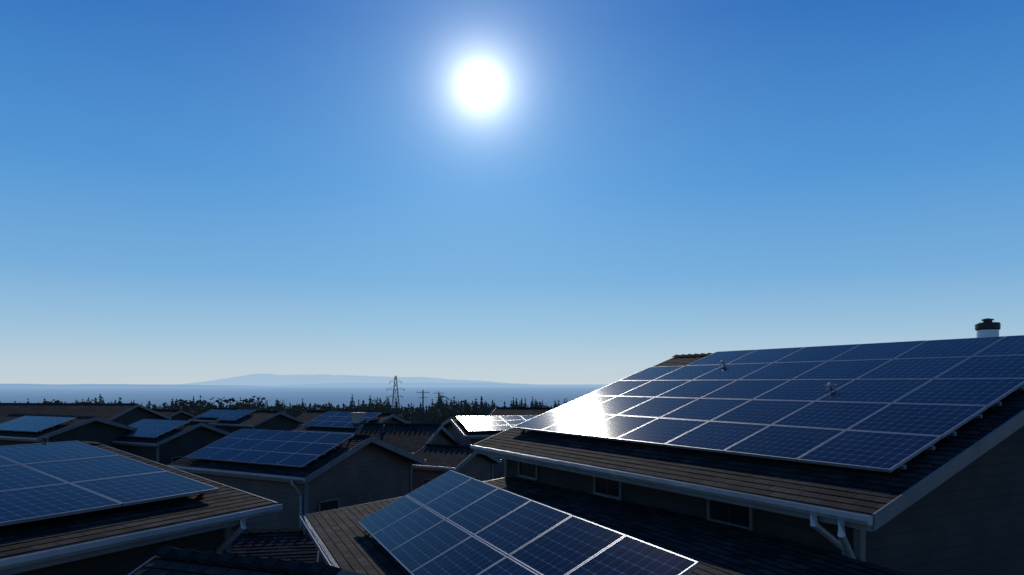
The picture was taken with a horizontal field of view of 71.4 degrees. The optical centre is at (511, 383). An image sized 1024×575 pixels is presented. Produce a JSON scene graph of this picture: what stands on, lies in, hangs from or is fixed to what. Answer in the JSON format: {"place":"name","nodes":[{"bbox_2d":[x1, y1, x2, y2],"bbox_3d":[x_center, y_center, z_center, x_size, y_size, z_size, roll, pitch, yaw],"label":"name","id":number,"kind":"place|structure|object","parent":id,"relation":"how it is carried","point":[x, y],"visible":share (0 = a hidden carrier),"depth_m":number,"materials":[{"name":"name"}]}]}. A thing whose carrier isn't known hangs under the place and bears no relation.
{"place":"outdoors","nodes":[
{"label":"outdoors","id":0,"kind":"place"},
{"bbox_2d":[0,421,129,449],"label":"walls","id":1,"kind":"structure","parent":0,"point":[101,433],"depth_m":38.76,"materials":[{"name":"grey"}]},
{"bbox_2d":[0,415,127,437],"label":"roof","id":2,"kind":"structure","parent":1,"relation":"on","point":[32,434],"depth_m":37.72,"materials":[{"name":"brown"}]},
{"bbox_2d":[0,436,36,441],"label":"fascia","id":3,"kind":"structure","parent":2,"relation":"attached to","point":[18,439],"depth_m":36.69,"materials":[{"name":"paint"}]},
{"bbox_2d":[0,436,36,439],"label":"gutter","id":4,"kind":"object","parent":3,"relation":"attached to","point":[20,438],"visible":0.27,"depth_m":36.51,"materials":[{"name":"metal"}]},
{"bbox_2d":[0,416,76,432],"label":"solar panel array","id":5,"kind":"object","parent":2,"relation":"on","point":[39,424],"visible":1,"depth_m":38.44,"materials":[{"name":"glass"}]},
{"bbox_2d":[7,413,93,417],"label":"ridge caps","id":6,"kind":"object","parent":2,"relation":"on","point":[51,415],"visible":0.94,"depth_m":40.25,"materials":[{"name":"brown"}]},
{"bbox_2d":[3,415,137,441],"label":"barge boards","id":7,"kind":"object","parent":2,"relation":"attached to","point":[84,423],"visible":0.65,"depth_m":38.23,"materials":[{"name":"paint"}]},
{"bbox_2d":[12,526,231,574],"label":"walls","id":8,"kind":"structure","parent":0,"point":[125,562],"depth_m":9.38,"materials":[{"name":"grey"}]},
{"bbox_2d":[0,443,275,558],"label":"roof","id":9,"kind":"structure","parent":8,"relation":"on","point":[32,536],"depth_m":9.29,"materials":[{"name":"brown"}]},
{"bbox_2d":[42,437,47,442],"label":"vent pipes","id":10,"kind":"object","parent":9,"relation":"on","point":[44,439],"visible":0.23,"depth_m":12.06,"materials":[{"name":"black metal"}]},
{"bbox_2d":[80,441,100,443],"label":"ridge caps","id":11,"kind":"object","parent":9,"relation":"on","point":[86,442],"visible":0.16,"depth_m":12.91,"materials":[{"name":"brown"}]},
{"bbox_2d":[0,441,218,525],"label":"solar panel array","id":12,"kind":"object","parent":9,"relation":"on","point":[39,481],"visible":1,"depth_m":10.22,"materials":[{"name":"glass"}]},
{"bbox_2d":[0,504,276,574],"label":"fascia","id":13,"kind":"structure","parent":9,"relation":"attached to","point":[16,570],"depth_m":8.78,"materials":[{"name":"paint"}]},
{"bbox_2d":[0,504,282,570],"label":"gutter","id":14,"kind":"object","parent":13,"relation":"attached to","point":[37,557],"visible":1,"depth_m":8.72,"materials":[{"name":"metal"}]},
{"bbox_2d":[101,444,277,514],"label":"barge boards","id":15,"kind":"object","parent":9,"relation":"attached to","point":[196,476],"visible":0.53,"depth_m":11.82,"materials":[{"name":"paint"}]},
{"bbox_2d":[216,517,246,553],"bbox_3d":[-4.128,4.450,10.459,0.602,5.000,0.092,0,0,27],"label":"downspout","id":16,"kind":"object","parent":8,"relation":"attached to","point":[228,541],"visible":0.73,"depth_m":10.39,"materials":[{"name":"metal"}]},
{"bbox_2d":[0,384,254,386],"bbox_3d":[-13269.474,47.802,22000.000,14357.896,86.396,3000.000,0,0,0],"label":"distant mountains","id":17,"kind":"structure","parent":0,"point":[81,385],"depth_m":21302.91,"materials":[{"name":"blue"}]},
{"bbox_2d":[232,527,319,563],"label":"roof","id":18,"kind":"structure","parent":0,"point":[285,544],"depth_m":18.47,"materials":[{"name":"grey"}]},
{"bbox_2d":[188,443,411,563],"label":"walls","id":19,"kind":"structure","parent":0,"point":[369,473],"depth_m":24.06,"materials":[{"name":"beige"}]},
{"bbox_2d":[232,498,338,529],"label":"windows","id":20,"kind":"structure","parent":19,"relation":"attached to","point":[329,504],"depth_m":23.35,"materials":[{"name":"glass"}]},
{"bbox_2d":[170,437,418,477],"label":"roof","id":21,"kind":"structure","parent":19,"relation":"on","point":[321,461],"depth_m":23.77,"materials":[{"name":"brown"}]},
{"bbox_2d":[186,429,354,468],"bbox_3d":[-8.542,2.272,25.052,5.910,0.183,2.562,0,20,31],"label":"solar panel array","id":22,"kind":"object","parent":21,"relation":"on","point":[299,449],"visible":1,"depth_m":24.81,"materials":[{"name":"glass"}]},
{"bbox_2d":[171,431,423,482],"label":"barge boards","id":23,"kind":"object","parent":21,"relation":"attached to","point":[332,463],"visible":0.65,"depth_m":24.18,"materials":[{"name":"paint"}]},
{"bbox_2d":[174,463,422,483],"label":"fascia","id":24,"kind":"structure","parent":21,"relation":"attached to","point":[263,478],"depth_m":23.51,"materials":[{"name":"paint"}]},
{"bbox_2d":[167,459,425,481],"bbox_3d":[-7.790,2.962,26.272,6.840,0.123,6.150,0,0,31],"label":"gutter","id":25,"kind":"object","parent":24,"relation":"attached to","point":[243,473],"visible":0.52,"depth_m":23.41,"materials":[{"name":"metal"}]},
{"bbox_2d":[236,428,374,437],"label":"ridge caps","id":26,"kind":"object","parent":21,"relation":"on","point":[362,436],"visible":0.3,"depth_m":24.68,"materials":[{"name":"brown"}]},
{"bbox_2d":[291,480,302,526],"bbox_3d":[-6.749,4.950,22.341,0.092,3.900,0.452,0,0,31],"label":"downspout","id":27,"kind":"object","parent":19,"relation":"attached to","point":[296,489],"visible":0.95,"depth_m":22.45,"materials":[{"name":"metal"}]},
{"bbox_2d":[0,385,606,409],"bbox_3d":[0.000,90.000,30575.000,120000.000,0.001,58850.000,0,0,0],"label":"sea","id":28,"kind":"structure","parent":0,"point":[341,396],"depth_m":5802.27,"materials":[{"name":"liquid"}]},
{"bbox_2d":[176,373,520,385],"bbox_3d":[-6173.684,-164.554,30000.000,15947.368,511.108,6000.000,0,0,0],"label":"distant mountains","id":29,"kind":"structure","parent":0,"point":[262,379],"depth_m":28949.60,"materials":[{"name":"blue"}]},
{"bbox_2d":[384,418,401,423],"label":"walls","id":30,"kind":"structure","parent":0,"point":[391,420],"depth_m":44.89,"materials":[{"name":"beige"}]},
{"bbox_2d":[295,414,404,432],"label":"roof","id":31,"kind":"structure","parent":30,"relation":"on","point":[378,418],"depth_m":43.89,"materials":[{"name":"brown"}]},
{"bbox_2d":[302,411,381,428],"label":"solar panel array","id":32,"kind":"object","parent":31,"relation":"on","point":[331,419],"visible":0.81,"depth_m":44.58,"materials":[{"name":"glass"}]},
{"bbox_2d":[294,412,410,429],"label":"barge boards","id":33,"kind":"object","parent":31,"relation":"attached to","point":[395,417],"visible":0.4,"depth_m":44.64,"materials":[{"name":"paint"}]},
{"bbox_2d":[350,412,366,422],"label":"chimney","id":34,"kind":"object","parent":31,"relation":"on","point":[358,417],"visible":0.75,"depth_m":43.48,"materials":[{"name":"paint"}]},
{"bbox_2d":[255,382,604,386],"bbox_3d":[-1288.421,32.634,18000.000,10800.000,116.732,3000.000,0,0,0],"label":"distant mountains","id":35,"kind":"structure","parent":0,"point":[431,384],"depth_m":17425.14,"materials":[{"name":"blue"}]},
{"bbox_2d":[445,424,503,479],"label":"walls","id":36,"kind":"structure","parent":0,"point":[498,471],"depth_m":38.72,"materials":[{"name":"beige"}]},
{"bbox_2d":[443,418,502,434],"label":"roof","id":37,"kind":"structure","parent":36,"relation":"on","point":[460,426],"depth_m":38.80,"materials":[{"name":"brown"}]},
{"bbox_2d":[441,418,464,438],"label":"barge boards","id":38,"kind":"object","parent":37,"relation":"attached to","point":[454,425],"visible":0.39,"depth_m":40.41,"materials":[{"name":"paint"}]},
{"bbox_2d":[465,435,488,438],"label":"fascia","id":39,"kind":"structure","parent":37,"relation":"attached to","point":[477,437],"depth_m":37.97,"materials":[{"name":"paint"}]},
{"bbox_2d":[465,435,493,437],"bbox_3d":[1.689,2.812,43.233,11.040,0.125,8.450,0,0,-16],"label":"gutter","id":40,"kind":"object","parent":39,"relation":"attached to","point":[468,436],"visible":0.09,"depth_m":37.86,"materials":[{"name":"metal"}]},
{"bbox_2d":[456,415,537,432],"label":"solar panel array","id":41,"kind":"object","parent":37,"relation":"on","point":[485,423],"visible":0.42,"depth_m":40.50,"materials":[{"name":"glass"}]},
{"bbox_2d":[0,0,1023,384],"label":"sky","id":42,"kind":"structure","parent":0,"point":[543,192],"materials":[{"name":"blue"}]},
{"bbox_2d":[504,426,1023,574],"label":"walls","id":43,"kind":"structure","parent":0,"point":[968,519],"depth_m":10.40,"materials":[{"name":"grey"}]},
{"bbox_2d":[518,461,753,530],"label":"windows","id":44,"kind":"structure","parent":43,"relation":"attached to","point":[731,514],"depth_m":11.50,"materials":[{"name":"glass"}]},
{"bbox_2d":[475,355,1023,514],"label":"roof","id":45,"kind":"structure","parent":43,"relation":"on","point":[868,492],"depth_m":10.48,"materials":[{"name":"brown tile"}]},
{"bbox_2d":[474,445,871,531],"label":"fascia","id":46,"kind":"structure","parent":45,"relation":"attached to","point":[785,512],"depth_m":10.85,"materials":[{"name":"paint"}]},
{"bbox_2d":[470,445,872,525],"bbox_3d":[7.458,1.603,16.300,13.447,0.124,10.940,0,0,-28],"label":"gutter","id":47,"kind":"object","parent":46,"relation":"attached to","point":[818,511],"visible":0.67,"depth_m":10.60,"materials":[{"name":"metal"}]},
{"bbox_2d":[672,353,712,357],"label":"ridge caps","id":48,"kind":"object","parent":45,"relation":"on","point":[691,355],"visible":0.09,"depth_m":20.35,"materials":[{"name":"grey"}]},
{"bbox_2d":[474,357,1023,530],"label":"barge boards","id":49,"kind":"object","parent":45,"relation":"attached to","point":[893,508],"visible":0.51,"depth_m":9.02,"materials":[{"name":"paint"}]},
{"bbox_2d":[512,335,1023,473],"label":"solar panel array","id":50,"kind":"object","parent":45,"relation":"on","point":[890,407],"visible":1,"depth_m":12.80,"materials":[{"name":"glass"}]},
{"bbox_2d":[824,382,836,389],"bbox_3d":[5.771,0.054,12.932,0.160,0.148,0.248,0,0,-5],"label":"roof light sensor","id":51,"kind":"object","parent":50,"relation":"on","point":[830,384],"visible":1,"depth_m":12.90,"materials":[{"name":"metal"}]},
{"bbox_2d":[975,318,1000,337],"bbox_3d":[9.430,-0.645,14.120,0.706,1.290,0.706,0,0,0],"label":"chimney flue","id":52,"kind":"object","parent":45,"relation":"on","point":[987,327],"visible":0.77,"depth_m":13.97,"materials":[{"name":"white paint"}]},
{"bbox_2d":[810,513,855,558],"bbox_3d":[4.313,4.290,8.712,0.708,5.300,1.073,0,0,-28],"label":"downspout","id":53,"kind":"object","parent":43,"relation":"attached to","point":[824,532],"depth_m":8.96,"materials":[{"name":"white metal"}]},
{"bbox_3d":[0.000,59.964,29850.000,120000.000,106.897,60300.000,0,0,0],"label":"ground","id":54,"kind":"structure","parent":0,"visible":0},
{"bbox_2d":[111,407,164,425],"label":"walls","id":55,"kind":"structure","parent":54,"relation":"on","point":[134,415],"depth_m":56.20,"materials":[{"name":"grey"}]},
{"bbox_2d":[0,404,166,419],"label":"roof","id":56,"kind":"structure","parent":55,"relation":"on","point":[105,411],"depth_m":55.49,"materials":[{"name":"brown tile"}]},
{"bbox_2d":[0,403,136,403],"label":"ridge caps","id":57,"kind":"object","parent":56,"relation":"on","point":[68,403],"visible":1,"depth_m":56.78,"materials":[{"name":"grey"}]},
{"bbox_2d":[108,404,169,420],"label":"barge boards","id":58,"kind":"object","parent":56,"relation":"attached to","point":[135,406],"visible":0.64,"depth_m":56.18,"materials":[{"name":"paint"}]},
{"bbox_2d":[119,426,225,465],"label":"walls","id":59,"kind":"structure","parent":54,"relation":"on","point":[191,441],"depth_m":39.62,"materials":[{"name":"grey"}]},
{"bbox_2d":[115,423,226,443],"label":"roof","id":60,"kind":"structure","parent":59,"relation":"on","point":[154,440],"depth_m":39.43,"materials":[{"name":"brown"}]},
{"bbox_2d":[114,441,155,446],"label":"fascia","id":61,"kind":"structure","parent":60,"relation":"attached to","point":[135,444],"depth_m":38.90,"materials":[{"name":"paint"}]},
{"bbox_2d":[112,441,155,445],"bbox_3d":[-20.031,3.265,41.751,5.640,0.122,5.650,0,0,31],"label":"gutter","id":62,"kind":"object","parent":61,"relation":"attached to","point":[137,443],"visible":0.42,"depth_m":38.78,"materials":[{"name":"metal"}]},
{"bbox_2d":[119,419,189,438],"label":"solar panel array","id":63,"kind":"object","parent":60,"relation":"on","point":[151,428],"visible":0.94,"depth_m":40.35,"materials":[{"name":"glass"}]},
{"bbox_2d":[156,423,230,446],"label":"barge boards","id":64,"kind":"object","parent":60,"relation":"attached to","point":[190,429],"visible":0.55,"depth_m":39.79,"materials":[{"name":"paint"}]},
{"bbox_2d":[171,456,184,462],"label":"windows","id":65,"kind":"structure","parent":59,"relation":"attached to","point":[173,459],"depth_m":39.30,"materials":[{"name":"glass"}]},
{"bbox_2d":[170,412,192,420],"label":"walls","id":66,"kind":"structure","parent":54,"relation":"on","point":[180,416],"depth_m":75.72,"materials":[{"name":"grey"}]},
{"bbox_2d":[154,410,193,417],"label":"roof","id":67,"kind":"structure","parent":66,"relation":"on","point":[167,412],"depth_m":75.15,"materials":[{"name":"grey"}]},
{"bbox_2d":[168,410,195,417],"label":"barge boards","id":68,"kind":"object","parent":67,"relation":"attached to","point":[170,416],"visible":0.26,"depth_m":75.28,"materials":[{"name":"paint"}]},
{"bbox_2d":[128,545,364,574],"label":"roof","id":69,"kind":"object","parent":54,"relation":"on","point":[166,560],"visible":1,"depth_m":7.46,"materials":[{"name":"brown"}]},
{"bbox_2d":[214,414,299,432],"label":"walls","id":70,"kind":"structure","parent":54,"relation":"on","point":[280,422],"depth_m":57.34,"materials":[{"name":"grey"}]},
{"bbox_2d":[211,411,300,424],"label":"roof","id":71,"kind":"structure","parent":70,"relation":"on","point":[253,418],"depth_m":56.91,"materials":[{"name":"brown"}]},
{"bbox_2d":[216,409,255,420],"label":"solar panel array","id":72,"kind":"object","parent":71,"relation":"on","point":[235,415],"visible":1,"depth_m":57.90,"materials":[{"name":"glass"}]},
{"bbox_2d":[210,423,302,426],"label":"fascia","id":73,"kind":"structure","parent":71,"relation":"attached to","point":[235,426],"depth_m":56.40,"materials":[{"name":"paint"}]},
{"bbox_2d":[208,422,305,425],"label":"gutter","id":74,"kind":"object","parent":73,"relation":"attached to","point":[230,424],"visible":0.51,"depth_m":56.18,"materials":[{"name":"metal"}]},
{"bbox_2d":[210,411,304,426],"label":"barge boards","id":75,"kind":"object","parent":71,"relation":"attached to","point":[274,415],"visible":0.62,"depth_m":57.01,"materials":[{"name":"paint"}]},
{"bbox_2d":[0,394,567,423],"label":"distant tree line","id":76,"kind":"object","parent":54,"relation":"on","point":[434,414],"visible":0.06,"depth_m":104.29,"materials":[{"name":"green plant"}]},
{"bbox_2d":[388,376,404,412],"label":"electricity pylon","id":77,"kind":"object","parent":54,"relation":"on","point":[396,379],"visible":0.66,"depth_m":119.84,"materials":[{"name":"black metal"}]},
{"bbox_2d":[417,390,428,415],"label":"utility pole","id":78,"kind":"object","parent":54,"relation":"on","point":[422,392],"visible":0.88,"depth_m":99.94,"materials":[{"name":"brown wood"}]},
{"bbox_2d":[430,432,453,444],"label":"walls","id":79,"kind":"structure","parent":54,"relation":"on","point":[439,438],"depth_m":36.62,"materials":[{"name":"beige"}]},
{"bbox_2d":[354,424,457,452],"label":"roof","id":80,"kind":"structure","parent":79,"relation":"on","point":[411,438],"depth_m":35.22,"materials":[{"name":"brown tile"}]},
{"bbox_2d":[363,423,440,425],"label":"ridge caps","id":81,"kind":"object","parent":80,"relation":"on","point":[401,424],"visible":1,"depth_m":36.26,"materials":[{"name":"brown"}]},
{"bbox_2d":[361,424,459,444],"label":"barge boards","id":82,"kind":"object","parent":80,"relation":"attached to","point":[449,434],"visible":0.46,"depth_m":36.09,"materials":[{"name":"paint"}]},
{"bbox_2d":[412,453,492,490],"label":"walls","id":83,"kind":"structure","parent":54,"relation":"on","point":[480,466],"depth_m":30.78,"materials":[{"name":"beige"}]},
{"bbox_2d":[423,476,478,484],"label":"windows","id":84,"kind":"structure","parent":83,"relation":"attached to","point":[426,480],"depth_m":30.40,"materials":[{"name":"glass"}]},
{"bbox_2d":[414,445,496,467],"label":"roof","id":85,"kind":"structure","parent":83,"relation":"on","point":[442,456],"depth_m":30.67,"materials":[{"name":"grey"}]},
{"bbox_2d":[425,443,469,447],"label":"ridge caps","id":86,"kind":"object","parent":85,"relation":"on","point":[447,445],"visible":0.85,"depth_m":31.50,"materials":[{"name":"brown"}]},
{"bbox_2d":[412,462,498,471],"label":"fascia","id":87,"kind":"structure","parent":85,"relation":"attached to","point":[438,469],"depth_m":29.98,"materials":[{"name":"paint"}]},
{"bbox_2d":[412,460,500,469],"bbox_3d":[-2.637,3.513,31.476,2.840,0.115,3.650,0,0,31],"label":"gutter","id":88,"kind":"object","parent":87,"relation":"attached to","point":[434,467],"visible":0.5,"depth_m":29.73,"materials":[{"name":"metal"}]},
{"bbox_2d":[413,445,499,471],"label":"barge boards","id":89,"kind":"object","parent":85,"relation":"attached to","point":[467,459],"visible":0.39,"depth_m":30.21,"materials":[{"name":"paint"}]},
{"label":"walls","id":90,"kind":"object","parent":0,"visible":0},
{"bbox_2d":[303,526,326,563],"bbox_3d":[-4.114,4.940,15.011,0.552,3.900,0.092,0,0,-22],"label":"downspout","id":91,"kind":"object","parent":90,"relation":"attached to","point":[305,532],"visible":0.3,"depth_m":14.89,"materials":[{"name":"metal"}]},
{"bbox_2d":[306,477,910,574],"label":"roof","id":92,"kind":"structure","parent":90,"relation":"on","point":[709,546],"depth_m":11.16,"materials":[{"name":"brown"}]},
{"bbox_2d":[305,516,339,567],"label":"fascia","id":93,"kind":"structure","parent":92,"relation":"attached to","point":[323,543],"depth_m":12.82,"materials":[{"name":"paint"}]},
{"bbox_2d":[300,516,336,566],"bbox_3d":[-1.913,2.955,9.103,0.097,0.122,14.040,0,0,-22],"label":"gutter","id":94,"kind":"object","parent":93,"relation":"attached to","point":[326,556],"visible":0.77,"depth_m":13.11,"materials":[{"name":"metal"}]},
{"bbox_2d":[305,476,511,515],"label":"barge boards","id":95,"kind":"object","parent":92,"relation":"attached to","point":[381,500],"visible":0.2,"depth_m":16.07,"materials":[{"name":"paint"}]},
{"bbox_2d":[358,470,699,574],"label":"solar panel array","id":96,"kind":"object","parent":92,"relation":"on","point":[450,522],"visible":1,"depth_m":9.75,"materials":[{"name":"glass"}]},
{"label":"walls","id":97,"kind":"object","parent":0,"visible":0},
{"bbox_2d":[297,411,342,422],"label":"roof","id":98,"kind":"structure","parent":97,"relation":"on","point":[307,416],"depth_m":65.59,"materials":[{"name":"brown"}]},
{"bbox_2d":[306,410,373,411],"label":"ridge caps","id":99,"kind":"object","parent":98,"relation":"on","point":[341,411],"visible":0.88,"depth_m":65.57,"materials":[{"name":"grey"}]},
{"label":"walls","id":100,"kind":"object","parent":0,"visible":0},
{"bbox_2d":[490,408,553,415],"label":"roof","id":101,"kind":"structure","parent":100,"relation":"on","point":[514,411],"depth_m":70.12,"materials":[{"name":"grey"}]},
{"bbox_2d":[496,407,552,408],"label":"ridge caps","id":102,"kind":"object","parent":101,"relation":"on","point":[520,407],"visible":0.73,"depth_m":71.19,"materials":[{"name":"grey"}]},
{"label":"walls","id":103,"kind":"object","parent":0,"visible":0},
{"bbox_2d":[190,409,235,420],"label":"roof","id":104,"kind":"structure","parent":103,"relation":"on","point":[202,418],"depth_m":70.75,"materials":[{"name":"grey"}]},
{"bbox_2d":[196,409,234,417],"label":"solar panel array","id":105,"kind":"object","parent":104,"relation":"on","point":[213,413],"visible":0.77,"depth_m":70.82,"materials":[{"name":"glass"}]},
{"bbox_2d":[213,408,252,409],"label":"ridge caps","id":106,"kind":"object","parent":104,"relation":"on","point":[231,408],"visible":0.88,"depth_m":72.26,"materials":[{"name":"grey"}]},
{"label":"fascia","id":107,"kind":"object","parent":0,"visible":0},
{"bbox_2d":[292,430,353,433],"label":"gutter","id":108,"kind":"object","parent":107,"relation":"attached to","point":[323,431],"visible":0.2,"depth_m":43.39,"materials":[{"name":"metal"}]}
]}

